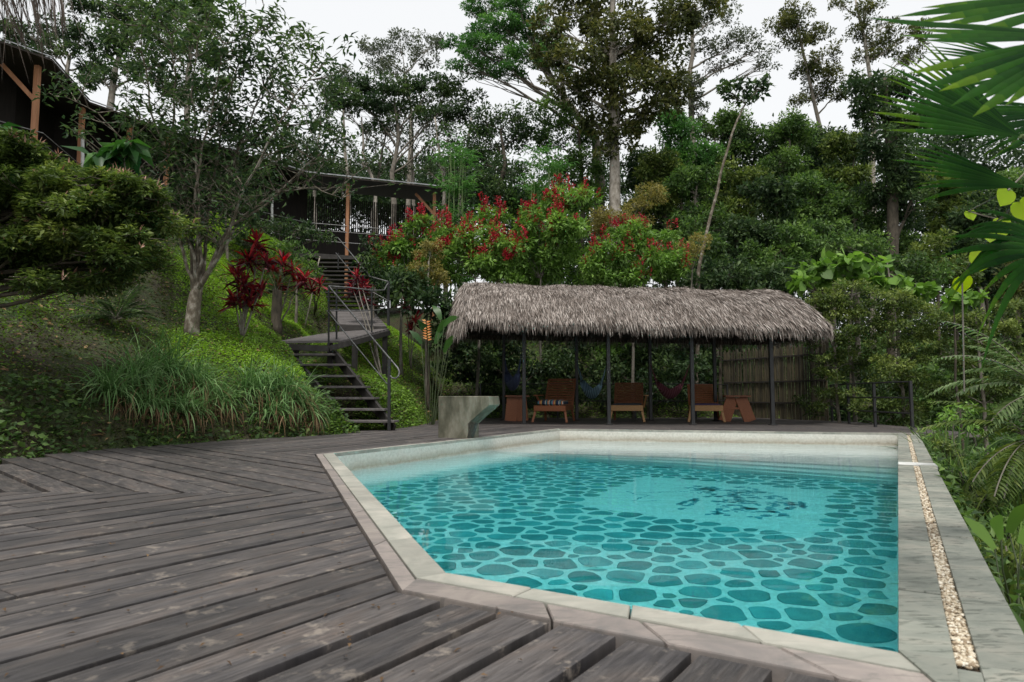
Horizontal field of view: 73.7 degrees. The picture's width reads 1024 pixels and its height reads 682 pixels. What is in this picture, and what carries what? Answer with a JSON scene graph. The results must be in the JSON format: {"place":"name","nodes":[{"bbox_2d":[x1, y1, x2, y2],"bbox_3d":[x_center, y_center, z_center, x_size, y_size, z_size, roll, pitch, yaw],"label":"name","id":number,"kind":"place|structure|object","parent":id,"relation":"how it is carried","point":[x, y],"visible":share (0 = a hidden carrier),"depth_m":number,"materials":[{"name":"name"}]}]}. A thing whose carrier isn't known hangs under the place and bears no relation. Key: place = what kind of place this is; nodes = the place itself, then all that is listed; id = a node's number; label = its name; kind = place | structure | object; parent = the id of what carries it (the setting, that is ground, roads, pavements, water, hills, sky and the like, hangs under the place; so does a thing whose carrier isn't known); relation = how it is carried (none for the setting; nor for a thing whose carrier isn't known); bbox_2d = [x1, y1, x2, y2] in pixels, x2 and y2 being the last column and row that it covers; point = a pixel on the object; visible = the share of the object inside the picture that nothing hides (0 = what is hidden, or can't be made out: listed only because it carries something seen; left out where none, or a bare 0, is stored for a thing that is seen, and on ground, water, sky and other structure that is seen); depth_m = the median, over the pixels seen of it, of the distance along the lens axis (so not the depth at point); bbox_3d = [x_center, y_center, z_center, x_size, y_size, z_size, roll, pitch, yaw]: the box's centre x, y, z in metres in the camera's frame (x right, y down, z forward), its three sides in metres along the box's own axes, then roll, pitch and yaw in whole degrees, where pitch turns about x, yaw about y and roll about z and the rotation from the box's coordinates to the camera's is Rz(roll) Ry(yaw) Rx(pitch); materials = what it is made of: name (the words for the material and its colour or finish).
{"place":"outdoors","nodes":[
{"label":"outdoors","id":0,"kind":"place"},
{"bbox_2d":[0,210,1023,462],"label":"ground","id":1,"kind":"structure","parent":0,"point":[382,316],"depth_m":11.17,"materials":[{"name":"green plant"}]},
{"bbox_2d":[0,9,108,85],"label":"background tree","id":2,"kind":"object","parent":1,"relation":"on","point":[74,34],"visible":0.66,"depth_m":28.95,"materials":[{"name":"green plant"}]},
{"bbox_2d":[0,125,208,307],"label":"spreading shrub","id":3,"kind":"object","parent":1,"relation":"on","point":[73,229],"visible":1,"depth_m":7.43,"materials":[{"name":"green plant"}]},
{"bbox_2d":[63,138,153,282],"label":"leaved shrub","id":4,"kind":"object","parent":1,"relation":"on","point":[122,153],"visible":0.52,"depth_m":9.17,"materials":[{"name":"green plant"}]},
{"bbox_2d":[59,342,168,425],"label":"lemongrass tuft","id":5,"kind":"object","parent":1,"relation":"on","point":[103,381],"visible":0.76,"depth_m":9.16,"materials":[{"name":"green plant"}]},
{"bbox_2d":[64,282,164,322],"bbox_3d":[-6.417,-0.645,11.168,1.416,0.786,1.522,0,-4,0],"label":"cycad","id":6,"kind":"object","parent":1,"relation":"on","point":[110,312],"visible":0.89,"depth_m":10.98,"materials":[{"name":"green plant"}]},
{"bbox_2d":[57,0,187,109],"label":"background tree","id":7,"kind":"object","parent":1,"relation":"on","point":[119,14],"visible":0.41,"depth_m":27.71,"materials":[{"name":"green plant"}]},
{"bbox_2d":[66,324,193,408],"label":"lemongrass tuft","id":8,"kind":"object","parent":1,"relation":"on","point":[136,365],"visible":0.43,"depth_m":9.65,"materials":[{"name":"green plant"}]},
{"bbox_2d":[104,317,204,403],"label":"lemongrass tuft","id":9,"kind":"object","parent":1,"relation":"on","point":[169,365],"visible":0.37,"depth_m":10.19,"materials":[{"name":"green plant"}]},
{"bbox_2d":[106,368,212,436],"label":"lemongrass tuft","id":10,"kind":"object","parent":1,"relation":"on","point":[152,404],"visible":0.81,"depth_m":9.39,"materials":[{"name":"green plant"}]},
{"bbox_2d":[0,373,357,463],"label":"bank foliage","id":11,"kind":"object","parent":1,"relation":"on","point":[37,417],"visible":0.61,"depth_m":8.68,"materials":[{"name":"green plant"}]},
{"bbox_2d":[158,377,224,433],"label":"lemongrass tuft","id":12,"kind":"object","parent":1,"relation":"on","point":[192,405],"visible":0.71,"depth_m":9.83,"materials":[{"name":"green plant"}]},
{"bbox_2d":[152,0,237,135],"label":"background tree","id":13,"kind":"object","parent":1,"relation":"on","point":[191,3],"visible":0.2,"depth_m":29.91,"materials":[{"name":"green plant"}]},
{"bbox_2d":[166,345,245,428],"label":"lemongrass tuft","id":14,"kind":"object","parent":1,"relation":"on","point":[206,376],"visible":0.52,"depth_m":10.36,"materials":[{"name":"green plant"}]},
{"bbox_2d":[31,0,401,336],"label":"garden tree","id":15,"kind":"object","parent":1,"relation":"on","point":[198,273],"visible":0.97,"depth_m":12.33,"materials":[{"name":"green plant"}]},
{"bbox_2d":[0,38,442,316],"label":"hillside house","id":16,"kind":"structure","parent":1,"relation":"on","point":[18,91],"depth_m":22.93,"materials":[{"name":"wood"}]},
{"bbox_2d":[0,0,93,83],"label":"hanging thatch","id":17,"kind":"object","parent":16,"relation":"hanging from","point":[35,12],"visible":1,"depth_m":2.82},
{"bbox_2d":[168,161,278,259],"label":"hillside shrub","id":18,"kind":"object","parent":1,"relation":"on","point":[249,198],"visible":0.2,"depth_m":18.82,"materials":[{"name":"green plant"}]},
{"bbox_2d":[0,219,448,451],"bbox_3d":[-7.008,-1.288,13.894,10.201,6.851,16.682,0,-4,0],"label":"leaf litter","id":19,"kind":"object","parent":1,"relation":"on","point":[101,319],"visible":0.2,"depth_m":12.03,"materials":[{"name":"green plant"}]},
{"bbox_2d":[217,226,280,336],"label":"red ti plant","id":20,"kind":"object","parent":1,"relation":"on","point":[250,289],"visible":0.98,"depth_m":13.11,"materials":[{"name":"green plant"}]},
{"bbox_2d":[217,350,300,420],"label":"lemongrass tuft","id":21,"kind":"object","parent":1,"relation":"on","point":[251,376],"visible":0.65,"depth_m":11.15,"materials":[{"name":"green plant"}]},
{"bbox_2d":[231,211,337,277],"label":"hillside shrub","id":22,"kind":"object","parent":1,"relation":"on","point":[276,228],"visible":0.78,"depth_m":19.81,"materials":[{"name":"green plant"}]},
{"bbox_2d":[267,235,325,323],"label":"hillside shrub","id":23,"kind":"object","parent":1,"relation":"on","point":[292,256],"visible":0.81,"depth_m":18.11,"materials":[{"name":"green plant"}]},
{"bbox_2d":[282,257,398,429],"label":"garden stairs","id":24,"kind":"structure","parent":1,"relation":"on","point":[353,329],"depth_m":15.48,"materials":[{"name":"grey wood"}]},
{"bbox_2d":[327,237,399,430],"bbox_3d":[-3.835,-0.795,17.246,1.496,5.639,8.924,1,-5,-13],"label":"stair handrail","id":25,"kind":"object","parent":24,"relation":"attached to","point":[389,376],"visible":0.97,"depth_m":15.04,"materials":[{"name":"grey metal"}]},
{"bbox_2d":[329,117,386,308],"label":"slender tree","id":26,"kind":"object","parent":1,"relation":"on","point":[350,146],"visible":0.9,"depth_m":32.18,"materials":[{"name":"green plant"}]},
{"bbox_2d":[351,232,402,367],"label":"hillside shrub","id":27,"kind":"object","parent":1,"relation":"on","point":[369,250],"visible":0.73,"depth_m":18.68,"materials":[{"name":"green plant"}]},
{"bbox_2d":[314,68,488,307],"bbox_3d":[-5.344,-7.139,32.839,8.544,11.903,3.823,0,-4,0],"label":"flat topped tree","id":28,"kind":"object","parent":1,"relation":"on","point":[374,105],"visible":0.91,"depth_m":32.74,"materials":[{"name":"green plant"}]},
{"bbox_2d":[354,27,448,234],"bbox_3d":[-6.092,-9.451,37.538,5.342,16.245,2.611,0,-4,0],"label":"ash leaf tree","id":29,"kind":"object","parent":1,"relation":"on","point":[383,60],"visible":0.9,"depth_m":37.98,"materials":[{"name":"green plant"}]},
{"bbox_2d":[365,202,443,376],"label":"flowering shrub","id":30,"kind":"object","parent":1,"relation":"on","point":[398,247],"visible":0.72,"depth_m":19.16,"materials":[{"name":"green plant"}]},
{"bbox_2d":[378,260,470,413],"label":"undergrowth shrub","id":31,"kind":"object","parent":1,"relation":"on","point":[428,295],"visible":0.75,"depth_m":18.11,"materials":[{"name":"green plant"}]},
{"bbox_2d":[404,238,451,406],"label":"golden shrub","id":32,"kind":"object","parent":1,"relation":"on","point":[431,269],"visible":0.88,"depth_m":18.59,"materials":[{"name":"green plant"}]},
{"bbox_2d":[409,305,463,424],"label":"heliconia plant","id":33,"kind":"object","parent":1,"relation":"on","point":[424,328],"visible":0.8,"depth_m":15.76,"materials":[{"name":"green plant"}]},
{"bbox_2d":[411,117,465,301],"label":"slender tree","id":34,"kind":"object","parent":1,"relation":"on","point":[437,145],"visible":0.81,"depth_m":31.08,"materials":[{"name":"green plant"}]},
{"bbox_2d":[424,130,485,372],"bbox_3d":[-1.980,-3.018,23.273,2.197,8.267,2.405,0,-4,0],"label":"bamboo clump","id":35,"kind":"object","parent":1,"relation":"on","point":[456,189],"visible":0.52,"depth_m":23.29,"materials":[{"name":"green plant"}]},
{"bbox_2d":[416,204,538,395],"bbox_3d":[-1.014,-0.556,19.602,3.508,6.814,1.639,1,-5,-8],"label":"flowering shrub","id":36,"kind":"object","parent":1,"relation":"on","point":[499,247],"visible":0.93,"depth_m":19.54,"materials":[{"name":"green plant"}]},
{"bbox_2d":[0,417,980,681],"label":"deck","id":37,"kind":"structure","parent":1,"relation":"on","point":[192,521],"depth_m":2.44,"materials":[{"name":"grey wood"}]},
{"bbox_2d":[438,396,499,438],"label":"concrete fountain block","id":38,"kind":"structure","parent":37,"relation":"on","point":[462,417],"depth_m":10.74,"materials":[{"name":"grey concrete"}]},
{"bbox_2d":[531,379,575,422],"bbox_3d":[1.090,1.506,17.450,0.989,1.118,1.583,-1,-5,16],"label":"armchair","id":39,"kind":"object","parent":37,"relation":"on","point":[564,408],"visible":0.95,"depth_m":17.85,"materials":[{"name":"brown wood"}]},
{"bbox_2d":[611,383,648,421],"bbox_3d":[3.062,1.582,17.792,0.987,1.019,1.703,-1,-5,12],"label":"armchair","id":40,"kind":"object","parent":37,"relation":"on","point":[628,392],"visible":0.93,"depth_m":18.21,"materials":[{"name":"brown wood"}]},
{"bbox_2d":[443,281,835,424],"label":"thatched pavilion","id":41,"kind":"structure","parent":37,"relation":"on","point":[768,319],"depth_m":15.60,"materials":[{"name":"grey plant"}]},
{"bbox_2d":[316,429,1023,681],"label":"swimming pool","id":42,"kind":"structure","parent":37,"relation":"in","point":[957,621],"depth_m":2.31,"materials":[{"name":"stone"}]},
{"bbox_2d":[722,343,828,420],"bbox_3d":[7.467,1.202,19.712,0.101,2.148,4.045,2,-5,-23],"label":"bamboo screen","id":43,"kind":"object","parent":37,"relation":"on","point":[798,364],"visible":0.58,"depth_m":19.44,"materials":[{"name":"brown wood"}]},
{"bbox_2d":[445,98,550,283],"bbox_3d":[-0.610,-5.714,29.692,4.667,9.573,3.080,0,-4,0],"label":"dark tree","id":44,"kind":"object","parent":1,"relation":"on","point":[520,130],"visible":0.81,"depth_m":29.64,"materials":[{"name":"green plant"}]},
{"bbox_2d":[424,339,571,409],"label":"undergrowth shrub","id":45,"kind":"object","parent":1,"relation":"on","point":[460,353],"visible":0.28,"depth_m":20.61,"materials":[{"name":"green plant"}]},
{"bbox_2d":[439,0,604,273],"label":"feathery tree","id":46,"kind":"object","parent":1,"relation":"on","point":[516,16],"visible":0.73,"depth_m":31.68,"materials":[{"name":"green plant"}]},
{"bbox_2d":[453,341,598,412],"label":"undergrowth shrub","id":47,"kind":"object","parent":1,"relation":"on","point":[492,363],"visible":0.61,"depth_m":19.97,"materials":[{"name":"green plant"}]},
{"bbox_2d":[474,174,604,414],"bbox_3d":[0.862,-1.296,20.698,3.854,7.589,2.460,-1,-5,18],"label":"flowering shrub","id":48,"kind":"object","parent":1,"relation":"on","point":[561,227],"visible":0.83,"depth_m":20.53,"materials":[{"name":"green plant"}]},
{"bbox_2d":[513,138,578,341],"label":"bamboo clump","id":49,"kind":"object","parent":1,"relation":"on","point":[556,166],"visible":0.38,"depth_m":25.36,"materials":[{"name":"green plant"}]},
{"bbox_2d":[322,339,792,434],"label":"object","id":50,"kind":"object","parent":1,"relation":"on","point":[399,390],"visible":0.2,"depth_m":15.48,"materials":[{"name":"green plant"}]},
{"bbox_2d":[529,89,609,285],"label":"dark tree","id":51,"kind":"object","parent":1,"relation":"on","point":[595,169],"visible":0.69,"depth_m":30.61,"materials":[{"name":"green plant"}]},
{"bbox_2d":[539,341,669,399],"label":"undergrowth shrub","id":52,"kind":"object","parent":1,"relation":"on","point":[590,351],"visible":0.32,"depth_m":21.10,"materials":[{"name":"green plant"}]},
{"bbox_2d":[223,108,1023,352],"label":"distant wood","id":53,"kind":"object","parent":1,"relation":"on","point":[960,147],"visible":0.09,"depth_m":45.11,"materials":[{"name":"green plant"}]},
{"bbox_2d":[582,180,669,378],"bbox_3d":[3.598,-1.538,21.770,3.104,7.445,1.457,0,-4,0],"label":"golden shrub","id":54,"kind":"object","parent":1,"relation":"on","point":[598,223],"visible":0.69,"depth_m":21.88,"materials":[{"name":"green plant"}]},
{"bbox_2d":[525,0,728,285],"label":"canopy tree","id":55,"kind":"object","parent":1,"relation":"on","point":[685,18],"visible":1,"depth_m":27.51,"materials":[{"name":"green plant"}]},
{"bbox_2d":[572,213,696,417],"bbox_3d":[3.566,-0.562,19.942,3.652,6.486,2.120,0,-4,0],"label":"flowering shrub","id":56,"kind":"object","parent":1,"relation":"on","point":[660,262],"visible":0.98,"depth_m":19.94,"materials":[{"name":"green plant"}]},
{"bbox_2d":[567,347,712,417],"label":"undergrowth shrub","id":57,"kind":"object","parent":1,"relation":"on","point":[618,372],"visible":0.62,"depth_m":20.24,"materials":[{"name":"green plant"}]},
{"bbox_2d":[605,144,683,285],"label":"forest tree","id":58,"kind":"object","parent":1,"relation":"on","point":[629,164],"visible":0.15,"depth_m":31.51,"materials":[{"name":"green plant"}]},
{"bbox_2d":[621,147,684,287],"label":"forest tree","id":59,"kind":"object","parent":1,"relation":"on","point":[658,166],"visible":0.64,"depth_m":28.26,"materials":[{"name":"green plant"}]},
{"bbox_2d":[651,106,725,365],"bbox_3d":[7.885,-4.750,31.439,4.120,12.883,2.747,0,-4,0],"label":"forest tree","id":60,"kind":"object","parent":1,"relation":"on","point":[679,124],"visible":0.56,"depth_m":31.47,"materials":[{"name":"green plant"}]},
{"bbox_2d":[654,163,735,360],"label":"forest tree","id":61,"kind":"object","parent":1,"relation":"on","point":[688,181],"visible":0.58,"depth_m":27.38,"materials":[{"name":"green plant"}]},
{"bbox_2d":[660,214,735,280],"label":"jungle shrub","id":62,"kind":"object","parent":1,"relation":"on","point":[711,253],"visible":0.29,"depth_m":24.31,"materials":[{"name":"green plant"}]},
{"bbox_2d":[638,343,760,403],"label":"undergrowth shrub","id":63,"kind":"object","parent":1,"relation":"on","point":[682,353],"visible":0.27,"depth_m":21.95,"materials":[{"name":"green plant"}]},
{"bbox_2d":[681,103,754,358],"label":"forest tree","id":64,"kind":"object","parent":1,"relation":"on","point":[726,119],"visible":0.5,"depth_m":34.53,"materials":[{"name":"green plant"}]},
{"bbox_2d":[677,252,760,404],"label":"jungle shrub","id":65,"kind":"object","parent":1,"relation":"on","point":[707,279],"visible":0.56,"depth_m":21.92,"materials":[{"name":"green plant"}]},
{"bbox_2d":[681,0,782,288],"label":"airy tree","id":66,"kind":"object","parent":1,"relation":"on","point":[698,81],"visible":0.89,"depth_m":34.12,"materials":[{"name":"green plant"}]},
{"bbox_2d":[695,72,775,399],"bbox_3d":[7.188,-3.151,21.907,2.880,11.210,1.078,0,-4,0],"label":"parasol tree","id":67,"kind":"object","parent":1,"relation":"on","point":[749,96],"visible":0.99,"depth_m":22.09,"materials":[{"name":"green plant"}]},
{"bbox_2d":[699,155,778,387],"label":"forest tree","id":68,"kind":"object","parent":1,"relation":"on","point":[736,201],"visible":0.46,"depth_m":28.00,"materials":[{"name":"green plant"}]},
{"bbox_2d":[711,212,779,391],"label":"jungle shrub","id":69,"kind":"object","parent":1,"relation":"on","point":[737,232],"visible":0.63,"depth_m":25.06,"materials":[{"name":"green plant"}]},
{"bbox_2d":[716,120,798,361],"bbox_3d":[12.520,-4.632,34.383,4.801,12.923,2.855,0,-4,0],"label":"forest tree","id":70,"kind":"object","parent":1,"relation":"on","point":[752,139],"visible":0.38,"depth_m":34.22,"materials":[{"name":"green plant"}]},
{"bbox_2d":[730,260,807,377],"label":"jungle shrub","id":71,"kind":"object","parent":1,"relation":"on","point":[778,281],"visible":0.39,"depth_m":22.06,"materials":[{"name":"green plant"}]},
{"bbox_2d":[736,172,805,400],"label":"forest tree","id":72,"kind":"object","parent":1,"relation":"on","point":[772,195],"visible":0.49,"depth_m":26.22,"materials":[{"name":"green plant"}]},
{"bbox_2d":[737,219,815,406],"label":"jungle shrub","id":73,"kind":"object","parent":1,"relation":"on","point":[760,258],"visible":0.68,"depth_m":24.17,"materials":[{"name":"green plant"}]},
{"bbox_2d":[753,105,832,357],"bbox_3d":[13.483,-4.740,32.361,3.884,13.326,2.735,0,-4,0],"label":"forest tree","id":74,"kind":"object","parent":1,"relation":"on","point":[794,129],"visible":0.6,"depth_m":32.52,"materials":[{"name":"green plant"}]},
{"bbox_2d":[570,334,1023,463],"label":"forest floor foliage","id":75,"kind":"object","parent":1,"relation":"on","point":[1010,439],"visible":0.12,"depth_m":25.70,"materials":[{"name":"green plant"}]},
{"bbox_2d":[762,0,852,349],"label":"tall slim tree","id":76,"kind":"object","parent":1,"relation":"on","point":[787,18],"visible":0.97,"depth_m":36.09,"materials":[{"name":"green plant"}]},
{"bbox_2d":[779,170,847,365],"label":"forest tree","id":77,"kind":"object","parent":1,"relation":"on","point":[817,187],"visible":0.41,"depth_m":27.14,"materials":[{"name":"green plant"}]},
{"bbox_2d":[791,277,893,422],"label":"fine leaved hedge","id":78,"kind":"object","parent":1,"relation":"on","point":[837,299],"visible":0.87,"depth_m":16.44,"materials":[{"name":"green plant"}]},
{"bbox_2d":[804,127,882,344],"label":"forest tree","id":79,"kind":"object","parent":1,"relation":"on","point":[845,149],"visible":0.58,"depth_m":31.43,"materials":[{"name":"green plant"}]},
{"bbox_2d":[814,181,904,381],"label":"forest tree","id":80,"kind":"object","parent":1,"relation":"on","point":[841,205],"visible":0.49,"depth_m":26.28,"materials":[{"name":"green plant"}]},
{"bbox_2d":[785,247,941,421],"bbox_3d":[8.943,0.170,17.356,3.953,5.018,1.372,0,-4,0],"label":"round leaved shrub","id":81,"kind":"object","parent":1,"relation":"on","point":[826,269],"visible":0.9,"depth_m":17.27,"materials":[{"name":"green plant"}]},
{"bbox_2d":[827,0,934,362],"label":"tall slim tree","id":82,"kind":"object","parent":1,"relation":"on","point":[861,25],"visible":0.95,"depth_m":36.22,"materials":[{"name":"green plant"}]},
{"bbox_2d":[827,344,938,426],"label":"jungle shrub","id":83,"kind":"object","parent":1,"relation":"on","point":[883,386],"visible":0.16,"depth_m":19.81,"materials":[{"name":"green plant"}]},
{"bbox_2d":[805,224,965,425],"bbox_3d":[11.511,-0.348,21.220,5.003,6.617,2.110,0,-4,0],"label":"jungle shrub","id":84,"kind":"object","parent":1,"relation":"on","point":[863,246],"visible":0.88,"depth_m":21.21,"materials":[{"name":"green plant"}]},
{"bbox_2d":[838,67,939,388],"bbox_3d":[14.307,-3.861,25.384,3.981,13.139,2.536,1,-5,-17],"label":"tree","id":85,"kind":"object","parent":1,"relation":"on","point":[896,182],"visible":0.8,"depth_m":25.34,"materials":[{"name":"green plant"}]},
{"bbox_2d":[837,287,950,426],"bbox_3d":[8.985,0.617,15.754,2.673,3.838,1.584,1,-5,-9],"label":"fine leaved hedge","id":86,"kind":"object","parent":1,"relation":"on","point":[903,301],"visible":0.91,"depth_m":15.72,"materials":[{"name":"green plant"}]},
{"bbox_2d":[902,228,985,376],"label":"jungle shrub","id":87,"kind":"object","parent":1,"relation":"on","point":[930,250],"visible":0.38,"depth_m":24.03,"materials":[{"name":"green plant"}]},
{"bbox_2d":[866,0,1023,375],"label":"fan palm","id":88,"kind":"object","parent":1,"relation":"on","point":[971,110],"visible":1,"depth_m":2.56,"materials":[{"name":"green plant"}]},
{"bbox_2d":[913,167,984,353],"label":"forest tree","id":89,"kind":"object","parent":1,"relation":"on","point":[950,202],"visible":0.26,"depth_m":30.47,"materials":[{"name":"green plant"}]},
{"bbox_2d":[899,348,1023,452],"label":"jungle shrub","id":90,"kind":"object","parent":1,"relation":"on","point":[935,409],"visible":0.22,"depth_m":18.87,"materials":[{"name":"green plant"}]},
{"bbox_2d":[939,288,989,451],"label":"round leaved shrub","id":91,"kind":"object","parent":1,"relation":"on","point":[970,298],"visible":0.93,"depth_m":14.25,"materials":[{"name":"green plant"}]},
{"bbox_2d":[910,401,1023,506],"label":"fern","id":92,"kind":"object","parent":1,"relation":"on","point":[1002,452],"visible":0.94,"depth_m":5.88,"materials":[{"name":"green plant"}]},
{"bbox_2d":[911,297,1023,455],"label":"fine leaved hedge","id":93,"kind":"object","parent":1,"relation":"on","point":[1008,326],"visible":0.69,"depth_m":15.02,"materials":[{"name":"green plant"}]},
{"bbox_2d":[916,427,1023,633],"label":"slope foliage","id":94,"kind":"object","parent":1,"relation":"on","point":[1016,609],"visible":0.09,"depth_m":4.35,"materials":[{"name":"green plant"}]},
{"bbox_2d":[923,320,1023,437],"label":"fern","id":95,"kind":"object","parent":1,"relation":"on","point":[1017,368],"visible":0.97,"depth_m":6.32,"materials":[{"name":"green plant"}]},
{"bbox_2d":[937,189,1022,392],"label":"forest tree","id":96,"kind":"object","parent":1,"relation":"on","point":[960,220],"visible":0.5,"depth_m":28.04,"materials":[{"name":"green plant"}]},
{"bbox_2d":[952,173,1023,391],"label":"yellow leaved vine","id":97,"kind":"object","parent":1,"relation":"on","point":[1004,196],"visible":0.51,"depth_m":4.91,"materials":[{"name":"green plant"}]},
{"bbox_2d":[963,504,1023,617],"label":"young plant","id":98,"kind":"object","parent":1,"relation":"on","point":[1015,517],"visible":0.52,"depth_m":3.28,"materials":[{"name":"green plant"}]},
{"bbox_2d":[0,0,1023,333],"label":"sky","id":99,"kind":"structure","parent":0,"point":[373,19],"materials":[{"name":"white"}]},
{"bbox_2d":[350,440,897,651],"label":"pool water","id":100,"kind":"structure","parent":0,"point":[799,539],"depth_m":4.74,"materials":[{"name":"teal liquid"}]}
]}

